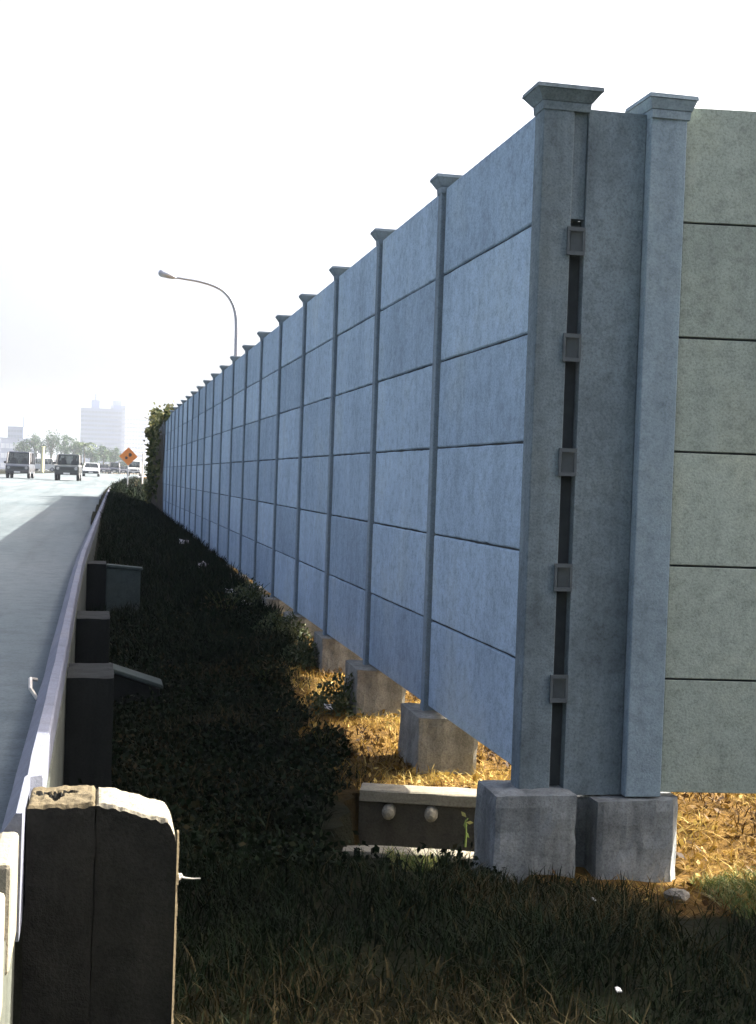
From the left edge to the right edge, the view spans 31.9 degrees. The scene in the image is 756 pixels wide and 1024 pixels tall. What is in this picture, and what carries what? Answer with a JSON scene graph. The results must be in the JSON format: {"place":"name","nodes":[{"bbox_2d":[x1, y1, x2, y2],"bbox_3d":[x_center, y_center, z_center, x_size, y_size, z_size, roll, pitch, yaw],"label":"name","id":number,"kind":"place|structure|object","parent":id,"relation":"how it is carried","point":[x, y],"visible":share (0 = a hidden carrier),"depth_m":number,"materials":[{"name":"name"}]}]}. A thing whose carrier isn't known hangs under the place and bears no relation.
{"place":"outdoors","nodes":[
{"label":"outdoors","id":0,"kind":"place"},
{"bbox_2d":[0,473,145,832],"bbox_3d":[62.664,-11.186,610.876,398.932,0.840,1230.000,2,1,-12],"label":"road","id":1,"kind":"structure","parent":0,"point":[45,522],"depth_m":13.16,"materials":[{"name":"grey asphalt"}]},
{"bbox_2d":[4,451,34,478],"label":"van","id":2,"kind":"object","parent":1,"relation":"on","point":[19,462],"visible":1,"depth_m":96.06,"materials":[{"name":"paint"}]},
{"bbox_2d":[35,458,55,471],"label":"minibus","id":3,"kind":"object","parent":1,"relation":"on","point":[49,464],"visible":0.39,"depth_m":209.55,"materials":[{"name":"paint"}]},
{"bbox_2d":[35,458,54,464],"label":"side window","id":4,"kind":"structure","parent":3,"relation":"in","point":[38,461],"depth_m":209.59,"materials":[{"name":"glass"}]},
{"bbox_2d":[53,454,82,480],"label":"off road car","id":5,"kind":"object","parent":1,"relation":"on","point":[68,464],"visible":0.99,"depth_m":92.44,"materials":[{"name":"paint"}]},
{"bbox_2d":[82,463,100,476],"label":"sedan car","id":6,"kind":"object","parent":1,"relation":"on","point":[91,468],"visible":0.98,"depth_m":135.31,"materials":[{"name":"paint"}]},
{"bbox_2d":[99,464,110,473],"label":"hatchback car","id":7,"kind":"object","parent":1,"relation":"on","point":[104,467],"visible":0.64,"depth_m":199.32,"materials":[{"name":"paint"}]},
{"bbox_2d":[109,462,119,473],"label":"van","id":8,"kind":"object","parent":1,"relation":"on","point":[115,466],"visible":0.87,"depth_m":223.89,"materials":[{"name":"paint"}]},
{"bbox_2d":[120,466,126,473],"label":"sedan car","id":9,"kind":"object","parent":1,"relation":"on","point":[123,469],"visible":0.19,"depth_m":232.20,"materials":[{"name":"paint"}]},
{"bbox_2d":[126,461,141,475],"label":"van","id":10,"kind":"object","parent":1,"relation":"on","point":[135,466],"visible":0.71,"depth_m":167.53,"materials":[{"name":"paint"}]},
{"bbox_2d":[0,469,755,1023],"bbox_3d":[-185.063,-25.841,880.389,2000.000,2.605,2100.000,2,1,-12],"label":"ground","id":11,"kind":"structure","parent":0,"point":[346,807],"depth_m":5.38,"materials":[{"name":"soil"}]},
{"bbox_2d":[7,416,24,437],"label":"office building","id":12,"kind":"structure","parent":11,"relation":"on","point":[15,432],"depth_m":810.70,"materials":[{"name":"white concrete"}]},
{"bbox_2d":[0,437,37,468],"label":"warehouse","id":13,"kind":"structure","parent":11,"relation":"on","point":[7,445],"depth_m":674.81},
{"bbox_2d":[13,435,31,451],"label":"tree","id":14,"kind":"object","parent":11,"relation":"on","point":[21,446],"visible":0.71,"depth_m":403.56,"materials":[{"name":"green plant"}]},
{"bbox_2d":[26,432,47,457],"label":"tree","id":15,"kind":"object","parent":11,"relation":"on","point":[34,441],"visible":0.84,"depth_m":401.96,"materials":[{"name":"green plant"}]},
{"bbox_2d":[40,446,44,471],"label":"marker post","id":16,"kind":"object","parent":11,"relation":"on","point":[42,459],"visible":0.87,"depth_m":198.53,"materials":[{"name":"yellow paint"}]},
{"bbox_2d":[39,429,62,469],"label":"tree","id":17,"kind":"object","parent":11,"relation":"on","point":[51,444],"visible":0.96,"depth_m":404.93,"materials":[{"name":"green plant"}]},
{"bbox_2d":[56,431,72,453],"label":"tree","id":18,"kind":"object","parent":11,"relation":"on","point":[64,444],"visible":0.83,"depth_m":410.89,"materials":[{"name":"green plant"}]},
{"bbox_2d":[0,476,146,1023],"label":"road parapet","id":19,"kind":"structure","parent":11,"relation":"on","point":[41,763],"depth_m":4.11,"materials":[{"name":"concrete"}]},
{"bbox_2d":[68,438,83,455],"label":"tree","id":20,"kind":"object","parent":11,"relation":"on","point":[71,448],"visible":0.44,"depth_m":403.60,"materials":[{"name":"green plant"}]},
{"bbox_2d":[73,441,96,462],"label":"palm tree","id":21,"kind":"object","parent":11,"relation":"on","point":[82,445],"visible":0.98,"depth_m":362.70,"materials":[{"name":"green plant"}]},
{"bbox_2d":[63,663,113,805],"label":"concrete buttress","id":22,"kind":"structure","parent":11,"relation":"on","point":[88,726],"depth_m":6.44,"materials":[{"name":"grey concrete"}]},
{"bbox_2d":[38,462,146,474],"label":"hedge","id":23,"kind":"object","parent":11,"relation":"on","point":[144,467],"visible":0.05,"depth_m":239.31,"materials":[{"name":"green plant"}]},
{"bbox_2d":[83,446,102,462],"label":"tree","id":24,"kind":"object","parent":11,"relation":"on","point":[93,456],"visible":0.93,"depth_m":402.26,"materials":[{"name":"green plant"}]},
{"bbox_2d":[80,394,122,472],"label":"tower block","id":25,"kind":"structure","parent":11,"relation":"on","point":[100,426],"depth_m":977.66,"materials":[{"name":"white concrete"}]},
{"bbox_2d":[96,444,111,472],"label":"tree","id":26,"kind":"object","parent":11,"relation":"on","point":[105,453],"visible":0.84,"depth_m":422.06,"materials":[{"name":"green plant"}]},
{"bbox_2d":[20,785,199,1023],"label":"parapet end block","id":27,"kind":"structure","parent":11,"relation":"on","point":[103,876],"depth_m":3.61,"materials":[{"name":"beige concrete"}]},
{"bbox_2d":[86,561,142,612],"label":"concrete buttress","id":28,"kind":"structure","parent":11,"relation":"on","point":[117,585],"depth_m":14.46,"materials":[{"name":"grey concrete"}]},
{"bbox_2d":[108,447,121,472],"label":"tree","id":29,"kind":"object","parent":11,"relation":"on","point":[115,454],"visible":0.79,"depth_m":437.66,"materials":[{"name":"green plant"}]},
{"bbox_2d":[110,401,125,472],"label":"tower block","id":30,"kind":"structure","parent":11,"relation":"on","point":[123,421],"depth_m":1176.99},
{"bbox_2d":[75,611,162,709],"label":"concrete buttress","id":31,"kind":"structure","parent":11,"relation":"on","point":[92,637],"depth_m":9.06,"materials":[{"name":"grey concrete"}]},
{"bbox_2d":[118,453,126,473],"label":"tree","id":32,"kind":"object","parent":11,"relation":"on","point":[122,462],"visible":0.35,"depth_m":458.05,"materials":[{"name":"green plant"}]},
{"bbox_2d":[119,447,136,484],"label":"warning sign","id":33,"kind":"object","parent":11,"relation":"on","point":[128,456],"visible":0.93,"depth_m":68.75,"materials":[{"name":"orange metal"}]},
{"bbox_2d":[124,412,147,473],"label":"tower block","id":34,"kind":"structure","parent":11,"relation":"on","point":[135,426],"depth_m":1297.45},
{"bbox_2d":[141,453,143,483],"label":"marker post","id":35,"kind":"object","parent":11,"relation":"on","point":[142,466],"visible":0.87,"depth_m":88.56,"materials":[{"name":"white paint"}]},
{"bbox_2d":[158,269,238,355],"bbox_3d":[-7.209,-4.835,52.520,3.278,9.342,0.290,2,1,-12],"label":"street lamp","id":36,"kind":"object","parent":11,"relation":"on","point":[165,274],"visible":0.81,"depth_m":52.59,"materials":[{"name":"metal"}]},
{"bbox_2d":[191,588,255,618],"bbox_3d":[-1.560,0.956,13.601,0.722,0.387,0.685,2,1,-12],"label":"weed clump","id":37,"kind":"object","parent":11,"relation":"on","point":[218,603],"visible":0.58,"depth_m":13.56,"materials":[{"name":"green plant"}]},
{"bbox_2d":[221,577,270,606],"bbox_3d":[-1.437,0.909,14.651,0.627,0.385,0.584,3,2,34],"label":"weed clump","id":38,"kind":"object","parent":11,"relation":"on","point":[249,592],"visible":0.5,"depth_m":14.60,"materials":[{"name":"green plant"}]},
{"bbox_2d":[236,662,295,694],"bbox_3d":[-0.844,1.263,9.980,0.497,0.265,0.450,2,1,-12],"label":"weed clump","id":39,"kind":"object","parent":11,"relation":"on","point":[263,674],"visible":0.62,"depth_m":9.92,"materials":[{"name":"green plant"}]},
{"bbox_2d":[251,608,312,639],"bbox_3d":[-0.910,1.070,12.413,0.610,0.320,0.587,2,1,-12],"label":"weed clump","id":40,"kind":"object","parent":11,"relation":"on","point":[286,624],"visible":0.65,"depth_m":12.38,"materials":[{"name":"green plant"}]},
{"bbox_2d":[277,637,319,670],"bbox_3d":[-0.615,1.194,11.155,0.486,0.274,0.536,2,1,-12],"label":"weed clump","id":41,"kind":"object","parent":11,"relation":"on","point":[304,653],"visible":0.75,"depth_m":11.07,"materials":[{"name":"green plant"}]},
{"bbox_2d":[291,720,356,765],"bbox_3d":[-0.335,1.366,7.850,0.420,0.261,0.461,2,1,-12],"label":"weed clump","id":42,"kind":"object","parent":11,"relation":"on","point":[328,740],"visible":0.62,"depth_m":7.80,"materials":[{"name":"green plant"}]},
{"bbox_2d":[306,671,364,718],"bbox_3d":[-0.245,1.290,9.341,0.569,0.333,0.544,2,1,-12],"label":"weed clump","id":43,"kind":"object","parent":11,"relation":"on","point":[342,696],"visible":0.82,"depth_m":9.26,"materials":[{"name":"green plant"}]},
{"bbox_2d":[159,81,604,883],"bbox_3d":[-3.740,-0.621,27.278,0.472,3.834,43.975,2,1,-12],"label":"noise barrier","id":44,"kind":"object","parent":11,"relation":"on","point":[369,469],"visible":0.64,"depth_m":7.52,"materials":[{"name":"concrete"}]},
{"bbox_2d":[143,400,174,510],"bbox_3d":[-7.257,-1.688,43.452,0.735,3.994,12.598,2,1,-12],"label":"climbing vine","id":45,"kind":"object","parent":44,"relation":"attached to","point":[153,487],"visible":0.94,"depth_m":43.38,"materials":[{"name":"green plant"}]},
{"bbox_2d":[342,782,476,868],"bbox_3d":[0.538,1.773,6.560,1.360,0.607,0.913,2,1,5],"label":"drain channel","id":46,"kind":"object","parent":11,"relation":"on","point":[399,816],"visible":0.31,"depth_m":6.88,"materials":[{"name":"concrete"}]},
{"bbox_2d":[461,811,472,846],"bbox_3d":[0.424,1.518,6.317,0.027,0.166,0.069,1,2,-39],"label":"sprout","id":47,"kind":"object","parent":46,"relation":"on","point":[465,825],"visible":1,"depth_m":6.32,"materials":[{"name":"green plant"}]},
{"bbox_2d":[78,475,755,1023],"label":"verge grass","id":48,"kind":"structure","parent":11,"relation":"on","point":[168,641],"depth_m":5.38,"materials":[{"name":"green plant"}]},
{"bbox_2d":[381,844,755,926],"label":"green grass","id":49,"kind":"structure","parent":11,"relation":"on","point":[728,887],"depth_m":5.91,"materials":[{"name":"plant"}]},
{"bbox_2d":[559,92,755,881],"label":"noise barrier return","id":50,"kind":"object","parent":11,"relation":"on","point":[658,707],"visible":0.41,"depth_m":5.98,"materials":[{"name":"concrete"}]},
{"bbox_2d":[663,888,689,902],"bbox_3d":[1.295,1.665,5.739,0.107,0.062,0.096,2,1,20],"label":"concrete chunk","id":51,"kind":"object","parent":11,"relation":"on","point":[683,893],"visible":0.83,"depth_m":5.71,"materials":[{"name":"stone"}]},
{"bbox_2d":[0,0,755,473],"label":"sky","id":52,"kind":"structure","parent":0,"point":[252,150],"materials":[{"name":"white"}]}
]}

